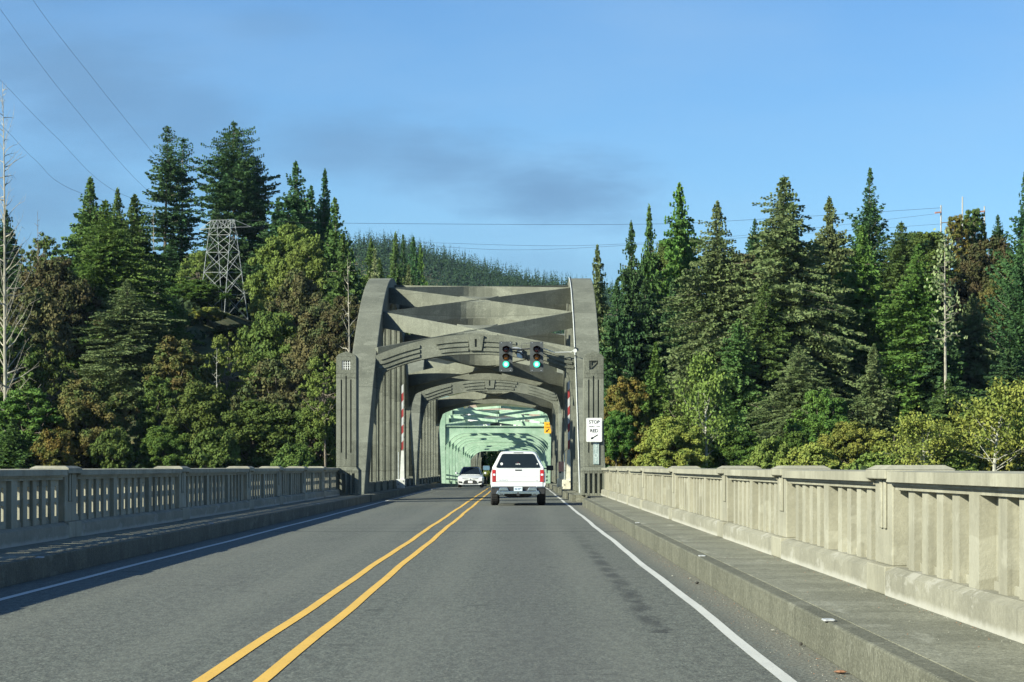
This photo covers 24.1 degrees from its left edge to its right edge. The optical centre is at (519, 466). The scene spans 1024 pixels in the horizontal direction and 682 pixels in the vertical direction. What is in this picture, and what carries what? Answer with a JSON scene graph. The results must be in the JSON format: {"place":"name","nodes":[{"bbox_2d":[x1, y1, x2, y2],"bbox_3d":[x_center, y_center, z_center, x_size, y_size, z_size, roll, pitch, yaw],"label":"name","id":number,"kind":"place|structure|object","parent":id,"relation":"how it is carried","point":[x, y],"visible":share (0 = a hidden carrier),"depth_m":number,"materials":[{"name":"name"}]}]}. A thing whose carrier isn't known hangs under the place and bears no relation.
{"place":"outdoors","nodes":[
{"label":"outdoors","id":0,"kind":"place"},
{"bbox_2d":[0,495,362,561],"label":"pavement","id":1,"kind":"structure","parent":0,"point":[12,553],"depth_m":41.65,"materials":[{"name":"concrete"}]},
{"bbox_2d":[0,466,339,548],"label":"parapet","id":2,"kind":"structure","parent":1,"relation":"on","point":[39,504],"depth_m":44.98,"materials":[{"name":"beige concrete"}]},
{"bbox_2d":[336,352,361,494],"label":"entrance pylon","id":3,"kind":"object","parent":1,"relation":"on","point":[349,477],"visible":0.98,"depth_m":96.00,"materials":[{"name":"grey concrete"}]},
{"bbox_2d":[31,253,608,455],"bbox_3d":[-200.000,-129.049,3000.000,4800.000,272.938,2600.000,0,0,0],"label":"hill","id":4,"kind":"structure","parent":0,"point":[484,405],"depth_m":2554.41,"materials":[{"name":"green plant"}]},
{"bbox_2d":[339,228,620,333],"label":"ridge forest","id":5,"kind":"object","parent":4,"relation":"on","point":[475,273],"visible":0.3,"depth_m":2727.28,"materials":[{"name":"green plant"}]},
{"bbox_2d":[0,486,861,681],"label":"road","id":6,"kind":"structure","parent":0,"point":[554,588],"depth_m":23.71,"materials":[{"name":"grey asphalt"}]},
{"bbox_2d":[0,495,369,587],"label":"kerb","id":7,"kind":"structure","parent":6,"relation":"on","point":[21,570],"depth_m":38.15,"materials":[{"name":"concrete"}]},
{"bbox_2d":[192,487,490,681],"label":"line","id":8,"kind":"object","parent":6,"relation":"on","point":[271,672],"visible":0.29,"depth_m":22.23,"materials":[{"name":"yellow paint"}]},
{"bbox_2d":[0,486,796,681],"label":"edge line","id":9,"kind":"object","parent":6,"relation":"on","point":[767,664],"visible":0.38,"depth_m":26.79,"materials":[{"name":"white paint"}]},
{"bbox_2d":[483,451,552,504],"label":"pickup truck","id":10,"kind":"object","parent":6,"relation":"on","point":[518,474],"visible":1,"depth_m":87.58,"materials":[{"name":"white paint"}]},
{"bbox_2d":[582,498,974,681],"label":"kerb","id":11,"kind":"structure","parent":6,"relation":"on","point":[862,655],"depth_m":19.30,"materials":[{"name":"concrete"}]},
{"bbox_2d":[0,0,1023,293],"label":"sky","id":12,"kind":"structure","parent":0,"point":[465,122],"materials":[{"name":"blue"}]},
{"bbox_2d":[51,294,1013,485],"bbox_3d":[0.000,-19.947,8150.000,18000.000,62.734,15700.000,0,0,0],"label":"ground","id":13,"kind":"structure","parent":0,"point":[203,326],"depth_m":526.65,"materials":[{"name":"green plant"}]},
{"bbox_2d":[0,210,33,312],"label":"spruce tree","id":14,"kind":"object","parent":13,"relation":"on","point":[10,247],"visible":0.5,"depth_m":558.16,"materials":[{"name":"green plant"}]},
{"bbox_2d":[0,83,40,430],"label":"dead tree","id":15,"kind":"object","parent":13,"relation":"on","point":[5,349],"visible":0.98,"depth_m":400.26,"materials":[{"name":"grey plant"}]},
{"bbox_2d":[0,417,42,468],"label":"spruce tree","id":16,"kind":"object","parent":13,"relation":"on","point":[14,454],"visible":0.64,"depth_m":383.90,"materials":[{"name":"green plant"}]},
{"bbox_2d":[0,324,46,441],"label":"broadleaf tree","id":17,"kind":"object","parent":13,"relation":"on","point":[32,360],"visible":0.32,"depth_m":408.28,"materials":[{"name":"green plant"}]},
{"bbox_2d":[0,388,63,465],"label":"broadleaf tree","id":18,"kind":"object","parent":13,"relation":"on","point":[17,406],"visible":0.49,"depth_m":392.31,"materials":[{"name":"green plant"}]},
{"bbox_2d":[0,286,79,418],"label":"broadleaf tree","id":19,"kind":"object","parent":13,"relation":"on","point":[42,328],"visible":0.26,"depth_m":422.99,"materials":[{"name":"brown plant"}]},
{"bbox_2d":[14,341,73,422],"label":"broadleaf tree","id":20,"kind":"object","parent":13,"relation":"on","point":[59,363],"visible":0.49,"depth_m":410.42,"materials":[{"name":"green plant"}]},
{"bbox_2d":[29,426,77,465],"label":"broadleaf tree","id":21,"kind":"object","parent":13,"relation":"on","point":[50,448],"visible":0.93,"depth_m":383.30,"materials":[{"name":"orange plant"}]},
{"bbox_2d":[8,256,106,360],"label":"broadleaf tree","id":22,"kind":"object","parent":13,"relation":"on","point":[72,290],"visible":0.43,"depth_m":467.14,"materials":[{"name":"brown plant"}]},
{"bbox_2d":[50,176,109,274],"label":"spruce tree","id":23,"kind":"object","parent":13,"relation":"on","point":[89,214],"visible":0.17,"depth_m":503.53,"materials":[{"name":"green plant"}]},
{"bbox_2d":[42,378,134,468],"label":"broadleaf tree","id":24,"kind":"object","parent":13,"relation":"on","point":[82,406],"visible":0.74,"depth_m":394.64,"materials":[{"name":"green plant"}]},
{"bbox_2d":[87,427,135,468],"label":"broadleaf tree","id":25,"kind":"object","parent":13,"relation":"on","point":[110,448],"visible":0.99,"depth_m":386.27,"materials":[{"name":"green plant"}]},
{"bbox_2d":[59,199,204,380],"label":"spruce tree","id":26,"kind":"object","parent":13,"relation":"on","point":[105,248],"visible":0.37,"depth_m":480.41,"materials":[{"name":"green plant"}]},
{"bbox_2d":[70,279,203,413],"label":"spruce tree","id":27,"kind":"object","parent":13,"relation":"on","point":[126,340],"visible":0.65,"depth_m":466.82,"materials":[{"name":"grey plant"}]},
{"bbox_2d":[119,193,172,352],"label":"spruce tree","id":28,"kind":"object","parent":13,"relation":"on","point":[137,230],"visible":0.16,"depth_m":499.62,"materials":[{"name":"green plant"}]},
{"bbox_2d":[127,374,182,459],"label":"broadleaf tree","id":29,"kind":"object","parent":13,"relation":"on","point":[154,385],"visible":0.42,"depth_m":422.76,"materials":[{"name":"green plant"}]},
{"bbox_2d":[131,425,193,467],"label":"bush","id":30,"kind":"object","parent":13,"relation":"on","point":[162,446],"visible":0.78,"depth_m":389.73,"materials":[{"name":"green plant"}]},
{"bbox_2d":[129,126,200,254],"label":"spruce tree","id":31,"kind":"object","parent":13,"relation":"on","point":[165,194],"visible":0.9,"depth_m":617.67,"materials":[{"name":"green plant"}]},
{"bbox_2d":[145,291,190,348],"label":"broadleaf tree","id":32,"kind":"object","parent":13,"relation":"on","point":[167,301],"visible":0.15,"depth_m":498.25,"materials":[{"name":"green plant"}]},
{"bbox_2d":[131,334,212,437],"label":"broadleaf tree","id":33,"kind":"object","parent":13,"relation":"on","point":[185,363],"visible":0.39,"depth_m":429.55,"materials":[{"name":"green plant"}]},
{"bbox_2d":[154,136,206,255],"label":"spruce tree","id":34,"kind":"object","parent":13,"relation":"on","point":[184,243],"visible":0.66,"depth_m":624.77,"materials":[{"name":"green plant"}]},
{"bbox_2d":[154,379,242,465],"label":"broadleaf tree","id":35,"kind":"object","parent":13,"relation":"on","point":[195,413],"visible":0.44,"depth_m":400.85,"materials":[{"name":"green plant"}]},
{"bbox_2d":[176,250,221,285],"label":"broadleaf tree","id":36,"kind":"object","parent":13,"relation":"on","point":[199,263],"visible":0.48,"depth_m":573.37,"materials":[{"name":"green plant"}]},
{"bbox_2d":[163,279,235,305],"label":"broadleaf tree","id":37,"kind":"object","parent":13,"relation":"on","point":[202,291],"visible":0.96,"depth_m":556.83,"materials":[{"name":"green plant"}]},
{"bbox_2d":[169,202,257,300],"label":"spruce tree","id":38,"kind":"object","parent":13,"relation":"on","point":[224,262],"visible":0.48,"depth_m":593.77,"materials":[{"name":"green plant"}]},
{"bbox_2d":[184,425,242,467],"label":"broadleaf tree","id":39,"kind":"object","parent":13,"relation":"on","point":[213,448],"visible":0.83,"depth_m":389.55,"materials":[{"name":"green plant"}]},
{"bbox_2d":[202,331,256,412],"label":"broadleaf tree","id":40,"kind":"object","parent":13,"relation":"on","point":[222,360],"visible":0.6,"depth_m":438.94,"materials":[{"name":"green plant"}]},
{"bbox_2d":[184,120,280,268],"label":"spruce tree","id":41,"kind":"object","parent":13,"relation":"on","point":[228,195],"visible":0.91,"depth_m":600.86,"materials":[{"name":"green plant"}]},
{"bbox_2d":[232,158,275,278],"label":"spruce tree","id":42,"kind":"object","parent":13,"relation":"on","point":[250,234],"visible":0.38,"depth_m":608.55,"materials":[{"name":"green plant"}]},
{"bbox_2d":[217,399,294,467],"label":"broadleaf tree","id":43,"kind":"object","parent":13,"relation":"on","point":[259,437],"visible":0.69,"depth_m":398.08,"materials":[{"name":"green plant"}]},
{"bbox_2d":[233,310,297,400],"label":"broadleaf tree","id":44,"kind":"object","parent":13,"relation":"on","point":[268,334],"visible":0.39,"depth_m":451.42,"materials":[{"name":"green plant"}]},
{"bbox_2d":[228,357,334,446],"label":"broadleaf tree","id":45,"kind":"object","parent":13,"relation":"on","point":[284,395],"visible":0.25,"depth_m":412.82,"materials":[{"name":"green plant"}]},
{"bbox_2d":[242,223,324,301],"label":"broadleaf tree","id":46,"kind":"object","parent":13,"relation":"on","point":[271,257],"visible":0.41,"depth_m":541.61,"materials":[{"name":"green plant"}]},
{"bbox_2d":[249,160,324,322],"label":"spruce tree","id":47,"kind":"object","parent":13,"relation":"on","point":[295,206],"visible":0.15,"depth_m":573.44,"materials":[{"name":"green plant"}]},
{"bbox_2d":[270,441,315,467],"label":"broadleaf tree","id":48,"kind":"object","parent":13,"relation":"on","point":[296,454],"visible":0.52,"depth_m":382.45,"materials":[{"name":"green plant"}]},
{"bbox_2d":[264,267,330,330],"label":"broadleaf tree","id":49,"kind":"object","parent":13,"relation":"on","point":[303,296],"visible":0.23,"depth_m":473.88,"materials":[{"name":"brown plant"}]},
{"bbox_2d":[273,240,332,294],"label":"broadleaf tree","id":50,"kind":"object","parent":13,"relation":"on","point":[316,269],"visible":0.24,"depth_m":525.85,"materials":[{"name":"green plant"}]},
{"bbox_2d":[281,400,335,467],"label":"broadleaf tree","id":51,"kind":"object","parent":13,"relation":"on","point":[306,432],"visible":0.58,"depth_m":397.85,"materials":[{"name":"green plant"}]},
{"bbox_2d":[279,299,340,406],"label":"broadleaf tree","id":52,"kind":"object","parent":13,"relation":"on","point":[304,347],"visible":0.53,"depth_m":444.44,"materials":[{"name":"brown plant"}]},
{"bbox_2d":[298,353,335,466],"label":"broadleaf tree","id":53,"kind":"object","parent":13,"relation":"on","point":[313,383],"visible":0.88,"depth_m":395.39,"materials":[{"name":"green plant"}]},
{"bbox_2d":[312,168,334,252],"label":"spruce tree","id":54,"kind":"object","parent":13,"relation":"on","point":[322,214],"visible":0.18,"depth_m":579.61,"materials":[{"name":"green plant"}]},
{"bbox_2d":[314,295,360,365],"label":"broadleaf tree","id":55,"kind":"object","parent":13,"relation":"on","point":[335,340],"visible":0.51,"depth_m":442.20,"materials":[{"name":"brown plant"}]},
{"bbox_2d":[318,233,363,435],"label":"spruce tree","id":56,"kind":"object","parent":13,"relation":"on","point":[336,283],"visible":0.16,"depth_m":519.57,"materials":[{"name":"green plant"}]},
{"bbox_2d":[323,197,361,300],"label":"spruce tree","id":57,"kind":"object","parent":13,"relation":"on","point":[330,247],"visible":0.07,"depth_m":533.96,"materials":[{"name":"green plant"}]},
{"bbox_2d":[0,288,1002,483],"bbox_3d":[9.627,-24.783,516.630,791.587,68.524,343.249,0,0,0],"label":"undergrowth","id":58,"kind":"object","parent":13,"relation":"on","point":[188,305],"visible":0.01,"depth_m":533.10,"materials":[{"name":"green plant"}]},
{"bbox_2d":[592,244,609,377],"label":"spruce tree","id":59,"kind":"object","parent":13,"relation":"on","point":[601,308],"visible":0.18,"depth_m":463.96,"materials":[{"name":"green plant"}]},
{"bbox_2d":[604,410,636,465],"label":"broadleaf tree","id":60,"kind":"object","parent":13,"relation":"on","point":[617,424],"visible":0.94,"depth_m":383.78,"materials":[{"name":"green plant"}]},
{"bbox_2d":[599,279,646,467],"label":"spruce tree","id":61,"kind":"object","parent":13,"relation":"on","point":[617,353],"visible":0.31,"depth_m":449.45,"materials":[{"name":"green plant"}]},
{"bbox_2d":[604,375,655,465],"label":"broadleaf tree","id":62,"kind":"object","parent":13,"relation":"on","point":[624,387],"visible":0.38,"depth_m":398.35,"materials":[{"name":"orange plant"}]},
{"bbox_2d":[607,219,654,340],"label":"spruce tree","id":63,"kind":"object","parent":13,"relation":"on","point":[630,277],"visible":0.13,"depth_m":479.82,"materials":[{"name":"green plant"}]},
{"bbox_2d":[636,203,669,330],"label":"spruce tree","id":64,"kind":"object","parent":13,"relation":"on","point":[649,261],"visible":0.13,"depth_m":489.10,"materials":[{"name":"green plant"}]},
{"bbox_2d":[619,341,689,465],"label":"spruce tree","id":65,"kind":"object","parent":13,"relation":"on","point":[658,391],"visible":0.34,"depth_m":400.73,"materials":[{"name":"green plant"}]},
{"bbox_2d":[626,278,684,406],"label":"spruce tree","id":66,"kind":"object","parent":13,"relation":"on","point":[646,323],"visible":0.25,"depth_m":453.59,"materials":[{"name":"green plant"}]},
{"bbox_2d":[631,416,708,467],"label":"broadleaf tree","id":67,"kind":"object","parent":13,"relation":"on","point":[668,442],"visible":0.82,"depth_m":379.63,"materials":[{"name":"green plant"}]},
{"bbox_2d":[653,182,702,340],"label":"spruce tree","id":68,"kind":"object","parent":13,"relation":"on","point":[679,254],"visible":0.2,"depth_m":499.51,"materials":[{"name":"green plant"}]},
{"bbox_2d":[669,351,745,467],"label":"birch tree","id":69,"kind":"object","parent":13,"relation":"on","point":[707,387],"visible":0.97,"depth_m":383.58,"materials":[{"name":"green plant"}]},
{"bbox_2d":[652,200,769,462],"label":"spruce tree","id":70,"kind":"object","parent":13,"relation":"on","point":[713,277],"visible":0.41,"depth_m":437.44,"materials":[{"name":"green plant"}]},
{"bbox_2d":[708,430,761,468],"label":"broadleaf tree","id":71,"kind":"object","parent":13,"relation":"on","point":[739,449],"visible":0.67,"depth_m":382.50,"materials":[{"name":"green plant"}]},
{"bbox_2d":[704,318,771,466],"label":"spruce tree","id":72,"kind":"object","parent":13,"relation":"on","point":[736,359],"visible":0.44,"depth_m":417.94,"materials":[{"name":"green plant"}]},
{"bbox_2d":[689,279,833,459],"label":"spruce tree","id":73,"kind":"object","parent":13,"relation":"on","point":[771,345],"visible":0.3,"depth_m":422.57,"materials":[{"name":"green plant"}]},
{"bbox_2d":[738,436,789,468],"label":"broadleaf tree","id":74,"kind":"object","parent":13,"relation":"on","point":[768,453],"visible":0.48,"depth_m":376.03,"materials":[{"name":"green plant"}]},
{"bbox_2d":[664,176,894,435],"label":"spruce tree","id":75,"kind":"object","parent":13,"relation":"on","point":[785,263],"visible":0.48,"depth_m":428.12,"materials":[{"name":"green plant"}]},
{"bbox_2d":[736,344,885,440],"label":"spruce tree","id":76,"kind":"object","parent":13,"relation":"on","point":[797,383],"visible":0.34,"depth_m":406.61,"materials":[{"name":"green plant"}]},
{"bbox_2d":[775,441,851,469],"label":"broadleaf tree","id":77,"kind":"object","parent":13,"relation":"on","point":[814,454],"visible":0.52,"depth_m":369.29,"materials":[{"name":"green plant"}]},
{"bbox_2d":[783,389,849,457],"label":"broadleaf tree","id":78,"kind":"object","parent":13,"relation":"on","point":[822,419],"visible":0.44,"depth_m":394.18,"materials":[{"name":"green plant"}]},
{"bbox_2d":[806,195,875,303],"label":"spruce tree","id":79,"kind":"object","parent":13,"relation":"on","point":[832,241],"visible":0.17,"depth_m":469.04,"materials":[{"name":"green plant"}]},
{"bbox_2d":[816,421,880,465],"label":"broadleaf tree","id":80,"kind":"object","parent":13,"relation":"on","point":[845,441],"visible":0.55,"depth_m":375.61,"materials":[{"name":"green plant"}]},
{"bbox_2d":[820,225,897,418],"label":"spruce tree","id":81,"kind":"object","parent":13,"relation":"on","point":[863,296],"visible":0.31,"depth_m":438.13,"materials":[{"name":"green plant"}]},
{"bbox_2d":[846,343,903,452],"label":"spruce tree","id":82,"kind":"object","parent":13,"relation":"on","point":[873,401],"visible":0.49,"depth_m":403.99,"materials":[{"name":"green plant"}]},
{"bbox_2d":[822,167,929,283],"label":"spruce tree","id":83,"kind":"object","parent":13,"relation":"on","point":[871,218],"visible":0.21,"depth_m":483.81,"materials":[{"name":"green plant"}]},
{"bbox_2d":[846,243,982,435],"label":"spruce tree","id":84,"kind":"object","parent":13,"relation":"on","point":[916,315],"visible":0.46,"depth_m":427.44,"materials":[{"name":"green plant"}]},
{"bbox_2d":[875,221,961,341],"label":"spruce tree","id":85,"kind":"object","parent":13,"relation":"on","point":[900,258],"visible":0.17,"depth_m":468.40,"materials":[{"name":"green plant"}]},
{"bbox_2d":[871,406,972,468],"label":"birch tree","id":86,"kind":"object","parent":13,"relation":"on","point":[924,425],"visible":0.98,"depth_m":359.87,"materials":[{"name":"green plant"}]},
{"bbox_2d":[887,231,964,299],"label":"broadleaf tree","id":87,"kind":"object","parent":13,"relation":"on","point":[933,238],"visible":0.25,"depth_m":534.25,"materials":[{"name":"green plant"}]},
{"bbox_2d":[894,321,980,450],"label":"spruce tree","id":88,"kind":"object","parent":13,"relation":"on","point":[935,374],"visible":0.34,"depth_m":423.03,"materials":[{"name":"green plant"}]},
{"bbox_2d":[919,227,967,388],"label":"dead tree","id":89,"kind":"object","parent":13,"relation":"on","point":[944,299],"visible":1,"depth_m":415.38,"materials":[{"name":"grey plant"}]},
{"bbox_2d":[910,379,987,464],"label":"spruce tree","id":90,"kind":"object","parent":13,"relation":"on","point":[940,410],"visible":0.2,"depth_m":400.84,"materials":[{"name":"green plant"}]},
{"bbox_2d":[944,214,974,279],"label":"broadleaf tree","id":91,"kind":"object","parent":13,"relation":"on","point":[958,231],"visible":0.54,"depth_m":598.92,"materials":[{"name":"green plant"}]},
{"bbox_2d":[952,293,1003,405],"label":"spruce tree","id":92,"kind":"object","parent":13,"relation":"on","point":[978,355],"visible":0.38,"depth_m":437.73,"materials":[{"name":"green plant"}]},
{"bbox_2d":[941,233,1014,324],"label":"broadleaf tree","id":93,"kind":"object","parent":13,"relation":"on","point":[974,274],"visible":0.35,"depth_m":497.57,"materials":[{"name":"brown plant"}]},
{"bbox_2d":[938,375,1023,470],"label":"birch tree","id":94,"kind":"object","parent":13,"relation":"on","point":[1010,401],"visible":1,"depth_m":360.27,"materials":[{"name":"green plant"}]},
{"bbox_2d":[966,349,1023,452],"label":"spruce tree","id":95,"kind":"object","parent":13,"relation":"on","point":[1006,372],"visible":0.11,"depth_m":414.22,"materials":[{"name":"green plant"}]},
{"bbox_2d":[967,172,1023,375],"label":"spruce tree","id":96,"kind":"object","parent":13,"relation":"on","point":[1014,313],"visible":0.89,"depth_m":469.42,"materials":[{"name":"green plant"}]},
{"bbox_2d":[977,438,1023,470],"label":"broadleaf tree","id":97,"kind":"object","parent":13,"relation":"on","point":[1016,462],"visible":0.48,"depth_m":363.00,"materials":[{"name":"green plant"}]},
{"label":"bridge deck","id":98,"kind":"structure","parent":13,"relation":"on","visible":0},
{"bbox_2d":[352,278,604,493],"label":"concrete arch span","id":99,"kind":"object","parent":98,"relation":"on","point":[466,329],"visible":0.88,"depth_m":115.64,"materials":[{"name":"grey concrete"}]},
{"bbox_2d":[408,334,563,484],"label":"concrete arch span","id":100,"kind":"object","parent":98,"relation":"on","point":[430,408],"visible":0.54,"depth_m":164.62,"materials":[{"name":"grey concrete"}]},
{"bbox_2d":[439,396,550,483],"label":"steel swing span","id":101,"kind":"object","parent":98,"relation":"on","point":[463,441],"visible":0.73,"depth_m":219.01,"materials":[{"name":"green metal"}]},
{"bbox_2d":[572,493,584,501],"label":"pavement","id":102,"kind":"structure","parent":0,"point":[579,497],"depth_m":97.01,"materials":[{"name":"concrete"}]},
{"bbox_2d":[580,352,603,494],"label":"entrance pylon","id":103,"kind":"object","parent":102,"relation":"on","point":[591,478],"visible":0.9,"depth_m":96.00,"materials":[{"name":"grey concrete"}]},
{"bbox_2d":[587,498,1023,681],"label":"pavement","id":104,"kind":"structure","parent":0,"point":[993,657],"depth_m":18.92,"materials":[{"name":"concrete"}]},
{"bbox_2d":[601,465,1023,643],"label":"parapet","id":105,"kind":"structure","parent":104,"relation":"on","point":[946,541],"depth_m":21.84,"materials":[{"name":"beige concrete"}]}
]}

